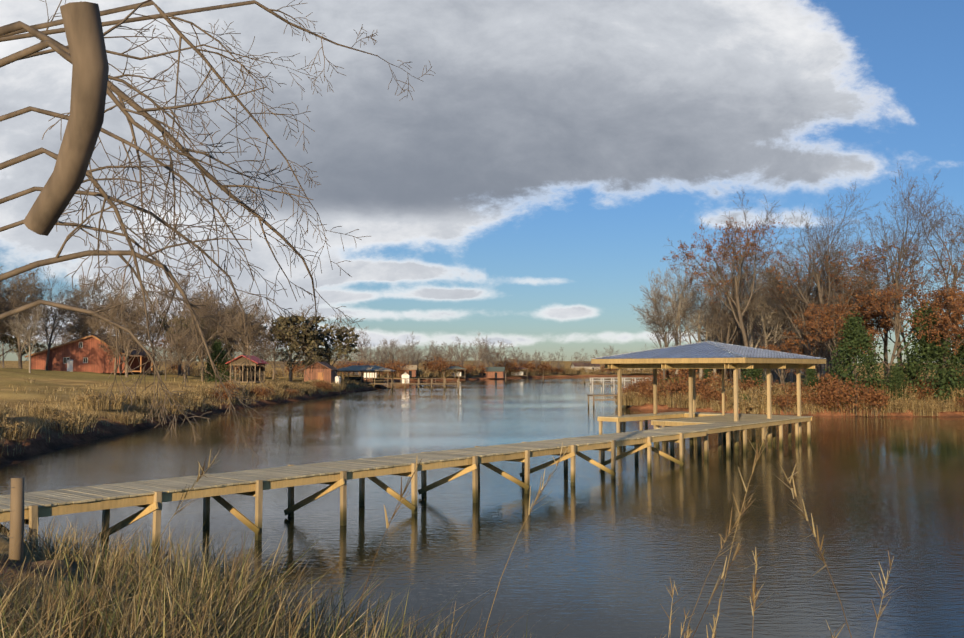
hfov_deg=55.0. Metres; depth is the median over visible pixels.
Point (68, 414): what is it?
dry brush
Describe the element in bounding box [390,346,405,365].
tree
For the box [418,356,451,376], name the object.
rust brush
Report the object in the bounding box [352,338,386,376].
tree
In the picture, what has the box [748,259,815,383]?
oak
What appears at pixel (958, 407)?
dry brush
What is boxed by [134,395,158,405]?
dry brush
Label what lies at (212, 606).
grass
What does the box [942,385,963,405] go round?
dry brush
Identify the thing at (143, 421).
dry brush
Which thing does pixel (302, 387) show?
dry brush
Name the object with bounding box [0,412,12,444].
dry brush
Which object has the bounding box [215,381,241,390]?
rust brush
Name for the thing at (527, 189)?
sky
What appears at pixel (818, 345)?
oak
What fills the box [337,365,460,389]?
dock house
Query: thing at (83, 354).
red house
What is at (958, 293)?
russet oak
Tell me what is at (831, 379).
rust brush
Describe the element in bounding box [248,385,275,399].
rust brush
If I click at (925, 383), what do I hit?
rust brush
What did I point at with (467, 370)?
rust brush
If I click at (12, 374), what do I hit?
ground
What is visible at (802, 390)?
rust brush
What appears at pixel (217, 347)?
cedar
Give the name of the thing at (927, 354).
cedar
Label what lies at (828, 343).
oak
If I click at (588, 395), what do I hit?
swim dock
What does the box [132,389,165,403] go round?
dry brush
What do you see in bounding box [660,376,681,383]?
green brush
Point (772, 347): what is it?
russet oak
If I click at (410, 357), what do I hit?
tree
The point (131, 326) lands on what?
tree
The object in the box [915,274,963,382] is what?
russet oak
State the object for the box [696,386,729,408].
rust brush
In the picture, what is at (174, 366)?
rust brush
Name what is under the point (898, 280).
tall oak
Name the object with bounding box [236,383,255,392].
dry brush
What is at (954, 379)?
rust brush
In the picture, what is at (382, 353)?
tree
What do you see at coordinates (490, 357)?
tree
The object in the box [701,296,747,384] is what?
oak
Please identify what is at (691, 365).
boat dock frame
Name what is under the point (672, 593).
plume grass
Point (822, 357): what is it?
oak
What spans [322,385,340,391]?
dry brush
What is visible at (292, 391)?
rust brush
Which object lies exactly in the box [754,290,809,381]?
oak
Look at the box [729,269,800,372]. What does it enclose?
tree
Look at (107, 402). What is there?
reeds
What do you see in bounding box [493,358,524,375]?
rust brush
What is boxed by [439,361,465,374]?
rust brush
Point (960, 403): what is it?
rust brush
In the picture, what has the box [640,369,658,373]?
dry brush
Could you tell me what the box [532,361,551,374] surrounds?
rust brush
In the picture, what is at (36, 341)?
tree
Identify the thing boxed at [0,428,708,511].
pier deck
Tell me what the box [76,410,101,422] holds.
dry brush
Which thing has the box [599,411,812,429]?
dock deck
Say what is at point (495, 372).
boathouse
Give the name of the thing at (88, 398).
dry brush
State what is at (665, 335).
tree
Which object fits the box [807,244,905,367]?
oak
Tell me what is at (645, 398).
dry brush
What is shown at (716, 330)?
oak
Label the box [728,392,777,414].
dry brush
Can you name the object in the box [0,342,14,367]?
tree
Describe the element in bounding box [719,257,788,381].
oak
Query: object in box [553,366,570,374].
dry brush
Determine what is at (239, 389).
dry brush
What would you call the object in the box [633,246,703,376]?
tree
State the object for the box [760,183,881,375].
tall oak
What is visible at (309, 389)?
dry brush
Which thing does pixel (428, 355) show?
tree
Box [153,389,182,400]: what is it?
dry brush
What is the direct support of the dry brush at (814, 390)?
on the ground at (12, 374)
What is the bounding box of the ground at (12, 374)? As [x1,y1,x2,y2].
[0,360,963,637]
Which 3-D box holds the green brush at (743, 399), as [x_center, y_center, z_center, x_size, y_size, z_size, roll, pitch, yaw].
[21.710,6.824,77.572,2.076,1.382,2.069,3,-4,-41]
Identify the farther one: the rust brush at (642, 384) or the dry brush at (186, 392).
the rust brush at (642, 384)
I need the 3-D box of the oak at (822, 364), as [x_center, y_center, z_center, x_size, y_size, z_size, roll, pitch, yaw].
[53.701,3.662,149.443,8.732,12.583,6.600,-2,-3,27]
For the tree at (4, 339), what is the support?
on the ground at (12, 374)
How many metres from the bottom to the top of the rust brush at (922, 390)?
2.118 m
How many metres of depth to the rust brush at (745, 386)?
79.77 m
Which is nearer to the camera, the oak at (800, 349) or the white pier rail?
the oak at (800, 349)
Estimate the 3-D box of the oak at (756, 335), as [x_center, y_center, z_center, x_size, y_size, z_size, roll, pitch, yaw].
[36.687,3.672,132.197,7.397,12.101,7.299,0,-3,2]
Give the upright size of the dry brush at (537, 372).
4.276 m
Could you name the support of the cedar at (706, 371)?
on the ground at (12, 374)
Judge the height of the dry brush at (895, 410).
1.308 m
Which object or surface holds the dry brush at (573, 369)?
on the ground at (12, 374)
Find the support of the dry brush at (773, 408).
on the ground at (12, 374)
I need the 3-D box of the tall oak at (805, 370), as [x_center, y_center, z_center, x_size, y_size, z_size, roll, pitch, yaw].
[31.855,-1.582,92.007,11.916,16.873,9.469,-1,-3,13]
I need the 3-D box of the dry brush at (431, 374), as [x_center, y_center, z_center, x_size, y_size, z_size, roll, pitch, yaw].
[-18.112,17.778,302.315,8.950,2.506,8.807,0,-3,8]
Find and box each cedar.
[200,339,234,381]
[697,369,711,388]
[739,369,766,389]
[802,367,822,395]
[820,310,891,409]
[884,301,963,405]
[884,364,909,401]
[937,330,963,395]
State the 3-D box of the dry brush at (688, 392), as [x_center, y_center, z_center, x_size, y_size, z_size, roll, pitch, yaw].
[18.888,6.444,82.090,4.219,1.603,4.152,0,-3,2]
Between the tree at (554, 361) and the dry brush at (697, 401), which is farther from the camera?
the tree at (554, 361)
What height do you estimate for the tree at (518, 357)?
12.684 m
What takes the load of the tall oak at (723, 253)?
on the ground at (12, 374)
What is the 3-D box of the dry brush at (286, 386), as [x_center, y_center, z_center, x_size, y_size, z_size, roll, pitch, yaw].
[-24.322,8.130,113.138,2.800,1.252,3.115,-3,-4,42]
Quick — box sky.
[0,0,963,362]
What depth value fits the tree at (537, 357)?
434.41 m
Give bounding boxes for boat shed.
[302,362,338,382]
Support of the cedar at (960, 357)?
on the ground at (12, 374)
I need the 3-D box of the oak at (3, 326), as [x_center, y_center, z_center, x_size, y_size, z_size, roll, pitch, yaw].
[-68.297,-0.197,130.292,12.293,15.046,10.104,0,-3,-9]
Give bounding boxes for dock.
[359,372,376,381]
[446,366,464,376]
[509,367,526,377]
[587,394,625,408]
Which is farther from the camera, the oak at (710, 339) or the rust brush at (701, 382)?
the oak at (710, 339)
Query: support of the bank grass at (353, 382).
on the ground at (12, 374)
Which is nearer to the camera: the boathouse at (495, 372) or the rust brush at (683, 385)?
the rust brush at (683, 385)
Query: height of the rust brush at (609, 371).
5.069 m
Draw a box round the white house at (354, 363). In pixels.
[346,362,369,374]
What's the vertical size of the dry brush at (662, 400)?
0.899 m
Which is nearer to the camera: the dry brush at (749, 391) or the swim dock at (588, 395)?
the dry brush at (749, 391)
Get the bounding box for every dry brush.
[0,400,10,418]
[0,402,21,415]
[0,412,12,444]
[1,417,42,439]
[19,402,61,417]
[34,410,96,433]
[38,406,87,421]
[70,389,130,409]
[71,391,112,405]
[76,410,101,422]
[104,411,142,423]
[111,391,146,404]
[124,412,146,422]
[129,400,167,417]
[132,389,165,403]
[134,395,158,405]
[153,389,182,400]
[154,401,188,413]
[158,368,181,374]
[164,393,209,406]
[170,387,196,398]
[190,363,219,375]
[191,385,220,396]
[201,401,220,409]
[222,395,240,403]
[231,386,246,392]
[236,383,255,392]
[241,382,266,389]
[259,378,284,389]
[265,368,283,376]
[266,385,288,395]
[270,392,280,397]
[279,382,292,389]
[292,383,306,390]
[304,384,315,393]
[306,379,323,383]
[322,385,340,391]
[331,381,343,389]
[415,366,432,377]
[422,370,435,376]
[435,368,459,376]
[455,368,484,374]
[528,367,538,374]
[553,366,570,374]
[561,366,578,373]
[575,365,590,373]
[589,368,601,373]
[614,389,641,405]
[622,369,630,373]
[622,387,649,405]
[630,369,646,373]
[633,393,665,403]
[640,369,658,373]
[649,382,687,398]
[657,396,676,404]
[664,392,704,407]
[676,384,714,396]
[684,369,726,381]
[685,392,712,407]
[705,376,743,398]
[708,398,733,411]
[720,389,745,402]
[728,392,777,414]
[738,383,784,405]
[752,398,787,413]
[762,385,806,404]
[788,401,817,414]
[803,385,834,402]
[867,398,909,412]
[877,382,919,404]
[891,394,922,409]
[910,400,943,415]
[913,389,947,403]
[921,399,957,411]
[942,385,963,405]
[944,400,963,410]
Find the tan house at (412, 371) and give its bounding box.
[396,365,417,376]
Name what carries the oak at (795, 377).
on the ground at (12, 374)
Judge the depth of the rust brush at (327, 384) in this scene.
130.42 m
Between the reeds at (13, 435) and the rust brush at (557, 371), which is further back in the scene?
the rust brush at (557, 371)
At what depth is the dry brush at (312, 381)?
132.78 m
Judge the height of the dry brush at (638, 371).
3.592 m
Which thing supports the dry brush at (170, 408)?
on the ground at (12, 374)
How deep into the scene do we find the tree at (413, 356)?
299.00 m
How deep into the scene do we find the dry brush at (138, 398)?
64.54 m
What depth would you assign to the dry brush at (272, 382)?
110.69 m
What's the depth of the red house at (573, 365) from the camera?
467.10 m
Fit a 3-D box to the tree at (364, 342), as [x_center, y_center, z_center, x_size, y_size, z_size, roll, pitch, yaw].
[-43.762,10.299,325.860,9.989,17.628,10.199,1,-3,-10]
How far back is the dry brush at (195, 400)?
73.39 m
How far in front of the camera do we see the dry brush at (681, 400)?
80.32 m
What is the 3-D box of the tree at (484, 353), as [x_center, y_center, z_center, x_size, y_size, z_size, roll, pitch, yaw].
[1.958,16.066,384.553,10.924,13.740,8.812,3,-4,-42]
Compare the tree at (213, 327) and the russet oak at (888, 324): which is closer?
the russet oak at (888, 324)
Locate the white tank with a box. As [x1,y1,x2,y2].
[335,376,340,382]
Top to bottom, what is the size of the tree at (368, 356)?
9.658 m
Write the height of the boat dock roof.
0.932 m
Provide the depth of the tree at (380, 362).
289.87 m
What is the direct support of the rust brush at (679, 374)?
on the ground at (12, 374)
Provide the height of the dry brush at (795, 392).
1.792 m
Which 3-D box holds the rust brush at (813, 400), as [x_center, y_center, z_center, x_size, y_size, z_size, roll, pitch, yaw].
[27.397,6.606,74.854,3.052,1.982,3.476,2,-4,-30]
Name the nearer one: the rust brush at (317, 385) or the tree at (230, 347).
the rust brush at (317, 385)
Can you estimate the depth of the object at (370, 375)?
266.15 m
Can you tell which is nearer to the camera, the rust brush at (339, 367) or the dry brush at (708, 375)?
the dry brush at (708, 375)
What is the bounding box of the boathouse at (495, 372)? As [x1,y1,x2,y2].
[476,367,504,377]
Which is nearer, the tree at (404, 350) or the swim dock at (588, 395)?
the swim dock at (588, 395)
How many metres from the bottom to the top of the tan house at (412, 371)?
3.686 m
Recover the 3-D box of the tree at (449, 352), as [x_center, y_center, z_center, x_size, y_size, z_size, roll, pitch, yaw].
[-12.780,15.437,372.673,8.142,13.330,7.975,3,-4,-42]
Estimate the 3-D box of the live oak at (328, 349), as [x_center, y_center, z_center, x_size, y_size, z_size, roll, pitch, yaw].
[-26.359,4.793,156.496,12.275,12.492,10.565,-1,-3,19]
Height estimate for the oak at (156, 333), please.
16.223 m
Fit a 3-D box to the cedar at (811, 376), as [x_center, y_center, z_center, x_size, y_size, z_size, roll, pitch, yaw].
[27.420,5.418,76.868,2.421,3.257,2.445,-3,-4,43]
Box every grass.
[0,377,963,540]
[0,509,601,637]
[117,425,902,637]
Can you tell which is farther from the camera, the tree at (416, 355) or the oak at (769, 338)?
the tree at (416, 355)
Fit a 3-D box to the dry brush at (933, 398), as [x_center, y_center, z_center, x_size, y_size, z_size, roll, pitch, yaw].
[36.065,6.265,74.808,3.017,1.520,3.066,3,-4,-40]
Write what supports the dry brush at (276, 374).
on the ground at (12, 374)
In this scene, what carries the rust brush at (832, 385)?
on the ground at (12, 374)
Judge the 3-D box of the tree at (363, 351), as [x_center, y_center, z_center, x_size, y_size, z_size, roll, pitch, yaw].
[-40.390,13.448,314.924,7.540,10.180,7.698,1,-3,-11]
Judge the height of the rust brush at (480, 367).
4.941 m
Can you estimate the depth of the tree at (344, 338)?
311.67 m
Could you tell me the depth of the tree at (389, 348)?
354.08 m
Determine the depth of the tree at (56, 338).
272.70 m
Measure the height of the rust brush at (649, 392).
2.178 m
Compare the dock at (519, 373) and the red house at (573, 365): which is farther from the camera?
the red house at (573, 365)
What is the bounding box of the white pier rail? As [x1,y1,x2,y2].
[589,378,666,390]
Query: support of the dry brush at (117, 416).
on the ground at (12, 374)
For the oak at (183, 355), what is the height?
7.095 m
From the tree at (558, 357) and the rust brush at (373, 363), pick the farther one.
the tree at (558, 357)
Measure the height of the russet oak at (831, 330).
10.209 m
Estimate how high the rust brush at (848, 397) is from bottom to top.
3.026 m
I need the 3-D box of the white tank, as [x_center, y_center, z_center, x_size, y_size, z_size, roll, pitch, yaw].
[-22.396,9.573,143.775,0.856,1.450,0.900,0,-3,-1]
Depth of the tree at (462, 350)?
362.15 m
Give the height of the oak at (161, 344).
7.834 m
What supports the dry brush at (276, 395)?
on the ground at (12, 374)
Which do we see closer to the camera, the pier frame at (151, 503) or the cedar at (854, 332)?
the pier frame at (151, 503)
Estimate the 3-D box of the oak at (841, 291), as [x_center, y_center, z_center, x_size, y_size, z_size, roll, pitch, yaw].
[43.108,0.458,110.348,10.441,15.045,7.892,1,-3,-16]
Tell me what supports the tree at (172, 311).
on the ground at (12, 374)
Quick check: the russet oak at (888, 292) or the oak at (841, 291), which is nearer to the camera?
the russet oak at (888, 292)
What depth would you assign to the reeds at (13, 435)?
40.41 m
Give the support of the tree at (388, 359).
on the ground at (12, 374)
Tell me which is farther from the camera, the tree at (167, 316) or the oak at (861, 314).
the tree at (167, 316)
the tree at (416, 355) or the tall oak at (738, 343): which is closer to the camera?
the tall oak at (738, 343)
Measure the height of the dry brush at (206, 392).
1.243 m
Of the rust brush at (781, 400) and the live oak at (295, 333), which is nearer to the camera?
the rust brush at (781, 400)
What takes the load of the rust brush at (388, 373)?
on the ground at (12, 374)
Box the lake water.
[0,377,963,637]
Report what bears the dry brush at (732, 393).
on the ground at (12, 374)
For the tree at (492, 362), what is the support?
on the ground at (12, 374)
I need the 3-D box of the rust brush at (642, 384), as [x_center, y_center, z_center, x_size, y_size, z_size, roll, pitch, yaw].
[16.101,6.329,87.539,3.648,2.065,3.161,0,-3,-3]
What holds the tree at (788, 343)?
on the ground at (12, 374)
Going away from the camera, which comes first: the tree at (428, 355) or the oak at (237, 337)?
the oak at (237, 337)
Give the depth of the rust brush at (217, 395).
84.26 m
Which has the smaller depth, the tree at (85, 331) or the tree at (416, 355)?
the tree at (85, 331)
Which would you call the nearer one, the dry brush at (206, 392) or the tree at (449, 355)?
the dry brush at (206, 392)
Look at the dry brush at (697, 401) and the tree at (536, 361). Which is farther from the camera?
the tree at (536, 361)
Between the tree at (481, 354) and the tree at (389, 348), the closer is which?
the tree at (481, 354)
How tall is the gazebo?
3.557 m
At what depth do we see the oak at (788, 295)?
86.03 m
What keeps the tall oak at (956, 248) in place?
on the ground at (12, 374)
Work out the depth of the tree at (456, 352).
395.82 m
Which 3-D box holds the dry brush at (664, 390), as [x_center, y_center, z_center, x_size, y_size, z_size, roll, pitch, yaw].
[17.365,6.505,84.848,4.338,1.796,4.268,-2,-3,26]
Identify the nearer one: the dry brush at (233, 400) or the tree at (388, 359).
the dry brush at (233, 400)
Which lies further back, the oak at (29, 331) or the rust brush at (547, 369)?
the rust brush at (547, 369)
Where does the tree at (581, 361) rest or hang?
on the ground at (12, 374)
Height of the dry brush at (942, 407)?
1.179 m
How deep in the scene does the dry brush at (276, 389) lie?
106.36 m
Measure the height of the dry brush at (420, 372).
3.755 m
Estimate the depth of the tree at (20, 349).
150.12 m
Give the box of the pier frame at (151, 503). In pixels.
[0,431,705,556]
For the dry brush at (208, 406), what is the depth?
77.75 m
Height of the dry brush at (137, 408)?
1.280 m
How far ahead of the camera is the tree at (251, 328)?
144.99 m
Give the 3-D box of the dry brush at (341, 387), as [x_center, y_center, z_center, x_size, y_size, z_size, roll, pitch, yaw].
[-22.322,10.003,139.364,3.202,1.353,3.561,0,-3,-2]
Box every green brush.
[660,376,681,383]
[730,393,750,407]
[861,382,886,394]
[937,388,963,402]
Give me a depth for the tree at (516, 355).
441.60 m
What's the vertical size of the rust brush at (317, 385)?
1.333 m
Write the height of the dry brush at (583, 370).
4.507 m
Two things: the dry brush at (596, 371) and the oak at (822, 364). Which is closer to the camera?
the oak at (822, 364)
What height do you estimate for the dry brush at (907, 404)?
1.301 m
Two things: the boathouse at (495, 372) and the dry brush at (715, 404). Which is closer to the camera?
the dry brush at (715, 404)
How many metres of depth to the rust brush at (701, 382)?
80.55 m
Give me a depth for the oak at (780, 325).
124.94 m
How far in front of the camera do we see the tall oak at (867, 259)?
88.86 m
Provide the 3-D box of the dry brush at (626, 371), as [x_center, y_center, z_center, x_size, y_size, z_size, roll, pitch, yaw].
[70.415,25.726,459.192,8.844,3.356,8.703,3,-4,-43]
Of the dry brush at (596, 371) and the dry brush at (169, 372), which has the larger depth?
the dry brush at (596, 371)
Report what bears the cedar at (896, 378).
on the ground at (12, 374)
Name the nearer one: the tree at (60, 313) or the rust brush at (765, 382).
the rust brush at (765, 382)
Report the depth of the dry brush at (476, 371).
333.74 m
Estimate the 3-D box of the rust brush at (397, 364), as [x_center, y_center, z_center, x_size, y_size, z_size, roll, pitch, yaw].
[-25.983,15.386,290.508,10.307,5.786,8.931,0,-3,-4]
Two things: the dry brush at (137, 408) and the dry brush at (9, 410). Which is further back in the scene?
the dry brush at (137, 408)
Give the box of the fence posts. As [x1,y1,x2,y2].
[0,477,23,563]
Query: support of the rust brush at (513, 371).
on the ground at (12, 374)
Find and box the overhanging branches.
[0,0,435,469]
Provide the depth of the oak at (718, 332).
122.36 m
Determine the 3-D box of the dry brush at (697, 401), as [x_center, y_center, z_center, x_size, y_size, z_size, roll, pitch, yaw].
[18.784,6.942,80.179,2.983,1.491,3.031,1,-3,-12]
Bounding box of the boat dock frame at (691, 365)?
[591,357,825,459]
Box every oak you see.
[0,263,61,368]
[0,268,43,338]
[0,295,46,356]
[3,305,46,372]
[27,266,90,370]
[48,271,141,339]
[59,288,106,341]
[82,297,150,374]
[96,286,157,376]
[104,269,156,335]
[132,296,171,373]
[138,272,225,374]
[151,324,180,380]
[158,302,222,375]
[162,328,204,380]
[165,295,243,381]
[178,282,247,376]
[208,298,251,376]
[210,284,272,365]
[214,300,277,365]
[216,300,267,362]
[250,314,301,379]
[267,305,336,380]
[297,311,360,365]
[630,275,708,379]
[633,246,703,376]
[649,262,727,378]
[661,276,746,380]
[662,189,798,371]
[678,233,768,379]
[685,287,743,381]
[690,296,744,369]
[692,294,743,342]
[698,262,768,386]
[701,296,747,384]
[715,239,797,347]
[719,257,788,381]
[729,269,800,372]
[733,329,760,346]
[743,299,789,384]
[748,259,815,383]
[750,223,858,382]
[751,223,848,377]
[754,284,795,351]
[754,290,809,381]
[757,332,803,386]
[759,312,799,381]
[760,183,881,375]
[765,230,867,380]
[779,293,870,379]
[784,286,815,379]
[785,283,813,379]
[793,278,845,373]
[793,282,867,369]
[797,327,827,378]
[805,269,867,372]
[806,284,872,374]
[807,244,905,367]
[808,162,949,378]
[808,332,829,376]
[826,210,947,383]
[829,282,903,376]
[833,256,908,375]
[834,264,963,386]
[835,266,953,379]
[876,178,963,368]
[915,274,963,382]
[918,265,963,366]
[935,208,963,290]
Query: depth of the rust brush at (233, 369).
276.53 m
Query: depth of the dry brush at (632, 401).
86.18 m
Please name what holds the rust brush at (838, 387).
on the ground at (12, 374)
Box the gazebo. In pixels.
[225,355,268,382]
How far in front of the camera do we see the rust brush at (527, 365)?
397.91 m
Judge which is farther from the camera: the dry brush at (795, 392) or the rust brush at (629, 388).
the rust brush at (629, 388)
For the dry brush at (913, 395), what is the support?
on the ground at (12, 374)
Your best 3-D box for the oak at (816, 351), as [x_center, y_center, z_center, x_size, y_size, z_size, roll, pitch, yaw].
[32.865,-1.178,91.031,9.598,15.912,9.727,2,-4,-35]
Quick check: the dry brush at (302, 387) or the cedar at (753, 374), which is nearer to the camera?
the cedar at (753, 374)
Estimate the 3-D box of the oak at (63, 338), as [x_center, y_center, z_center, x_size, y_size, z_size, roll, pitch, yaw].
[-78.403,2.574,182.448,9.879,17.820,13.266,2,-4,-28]
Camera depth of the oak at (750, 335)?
98.24 m
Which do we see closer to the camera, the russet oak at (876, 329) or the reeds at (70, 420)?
the reeds at (70, 420)
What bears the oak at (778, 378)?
on the ground at (12, 374)
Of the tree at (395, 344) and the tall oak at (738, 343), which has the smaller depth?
the tall oak at (738, 343)
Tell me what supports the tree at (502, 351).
on the ground at (12, 374)
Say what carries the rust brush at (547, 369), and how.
on the ground at (12, 374)
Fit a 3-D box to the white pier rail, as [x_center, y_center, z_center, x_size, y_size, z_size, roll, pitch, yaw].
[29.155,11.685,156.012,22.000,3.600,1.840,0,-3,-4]
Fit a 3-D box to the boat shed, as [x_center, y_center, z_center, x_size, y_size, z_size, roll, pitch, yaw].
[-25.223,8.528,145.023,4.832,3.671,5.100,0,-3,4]
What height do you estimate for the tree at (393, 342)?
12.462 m
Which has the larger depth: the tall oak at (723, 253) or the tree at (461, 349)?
the tree at (461, 349)
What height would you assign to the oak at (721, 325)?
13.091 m
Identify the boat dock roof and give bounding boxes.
[592,341,825,358]
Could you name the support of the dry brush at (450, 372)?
on the ground at (12, 374)
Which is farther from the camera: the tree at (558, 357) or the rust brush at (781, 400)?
the tree at (558, 357)
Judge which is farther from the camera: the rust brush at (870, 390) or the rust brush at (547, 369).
the rust brush at (547, 369)
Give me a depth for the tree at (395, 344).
360.16 m
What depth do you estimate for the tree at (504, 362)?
369.88 m
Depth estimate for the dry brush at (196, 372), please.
271.11 m
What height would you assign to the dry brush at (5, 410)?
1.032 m
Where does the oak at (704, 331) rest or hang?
on the ground at (12, 374)
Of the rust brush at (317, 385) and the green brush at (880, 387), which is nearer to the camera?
the green brush at (880, 387)
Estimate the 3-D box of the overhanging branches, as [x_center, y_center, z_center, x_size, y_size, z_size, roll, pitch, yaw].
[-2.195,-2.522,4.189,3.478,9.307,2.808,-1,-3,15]
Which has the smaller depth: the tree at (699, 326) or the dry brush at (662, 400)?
the dry brush at (662, 400)
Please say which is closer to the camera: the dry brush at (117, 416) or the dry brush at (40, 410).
the dry brush at (40, 410)
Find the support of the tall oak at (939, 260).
on the ground at (12, 374)
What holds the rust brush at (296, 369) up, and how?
on the ground at (12, 374)
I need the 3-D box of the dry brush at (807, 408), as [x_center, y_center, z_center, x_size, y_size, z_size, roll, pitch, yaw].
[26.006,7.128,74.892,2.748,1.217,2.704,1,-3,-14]
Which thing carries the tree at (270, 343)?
on the ground at (12, 374)
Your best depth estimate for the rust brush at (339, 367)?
286.31 m
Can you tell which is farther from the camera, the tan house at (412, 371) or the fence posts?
the tan house at (412, 371)
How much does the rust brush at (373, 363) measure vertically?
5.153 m
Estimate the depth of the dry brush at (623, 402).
87.44 m
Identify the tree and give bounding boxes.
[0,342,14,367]
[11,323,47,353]
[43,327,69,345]
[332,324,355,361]
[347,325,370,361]
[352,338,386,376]
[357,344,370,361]
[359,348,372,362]
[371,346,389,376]
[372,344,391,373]
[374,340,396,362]
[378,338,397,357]
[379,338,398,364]
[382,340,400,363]
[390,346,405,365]
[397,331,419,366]
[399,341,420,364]
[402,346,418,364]
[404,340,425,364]
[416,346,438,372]
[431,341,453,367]
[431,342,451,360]
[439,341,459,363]
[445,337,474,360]
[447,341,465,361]
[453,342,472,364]
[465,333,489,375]
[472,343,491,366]
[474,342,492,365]
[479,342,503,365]
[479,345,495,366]
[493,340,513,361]
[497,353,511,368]
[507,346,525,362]
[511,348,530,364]
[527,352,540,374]
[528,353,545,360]
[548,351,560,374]
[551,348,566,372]
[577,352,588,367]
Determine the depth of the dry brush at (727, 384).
80.09 m
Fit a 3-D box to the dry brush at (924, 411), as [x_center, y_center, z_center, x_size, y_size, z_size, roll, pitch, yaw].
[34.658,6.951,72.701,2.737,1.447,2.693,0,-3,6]
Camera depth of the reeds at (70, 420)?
46.92 m
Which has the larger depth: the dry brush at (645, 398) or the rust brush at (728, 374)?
the rust brush at (728, 374)
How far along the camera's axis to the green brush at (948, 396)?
73.89 m
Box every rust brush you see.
[166,362,192,375]
[205,386,237,402]
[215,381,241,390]
[218,361,241,376]
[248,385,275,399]
[283,388,298,397]
[284,360,304,377]
[310,382,323,390]
[317,379,332,390]
[334,361,355,376]
[344,360,384,375]
[376,363,408,377]
[387,359,412,376]
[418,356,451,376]
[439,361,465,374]
[457,364,475,376]
[470,363,485,375]
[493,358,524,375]
[507,365,520,374]
[516,360,536,374]
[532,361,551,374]
[540,362,554,374]
[552,367,563,373]
[599,364,616,373]
[622,378,649,399]
[634,376,666,389]
[635,381,678,404]
[644,369,700,383]
[661,375,688,403]
[688,371,732,395]
[696,369,743,384]
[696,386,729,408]
[725,376,764,394]
[758,380,794,394]
[764,390,807,414]
[784,381,818,403]
[801,389,837,412]
[807,373,868,412]
[818,375,849,401]
[819,373,852,393]
[820,379,887,416]
[851,382,893,415]
[889,380,938,402]
[908,375,940,399]
[931,369,963,393]
[954,396,963,413]
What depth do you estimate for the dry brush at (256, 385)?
102.16 m
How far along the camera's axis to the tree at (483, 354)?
353.54 m
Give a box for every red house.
[24,335,156,372]
[570,363,600,371]
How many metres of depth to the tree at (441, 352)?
346.84 m
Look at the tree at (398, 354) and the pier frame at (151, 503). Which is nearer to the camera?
the pier frame at (151, 503)

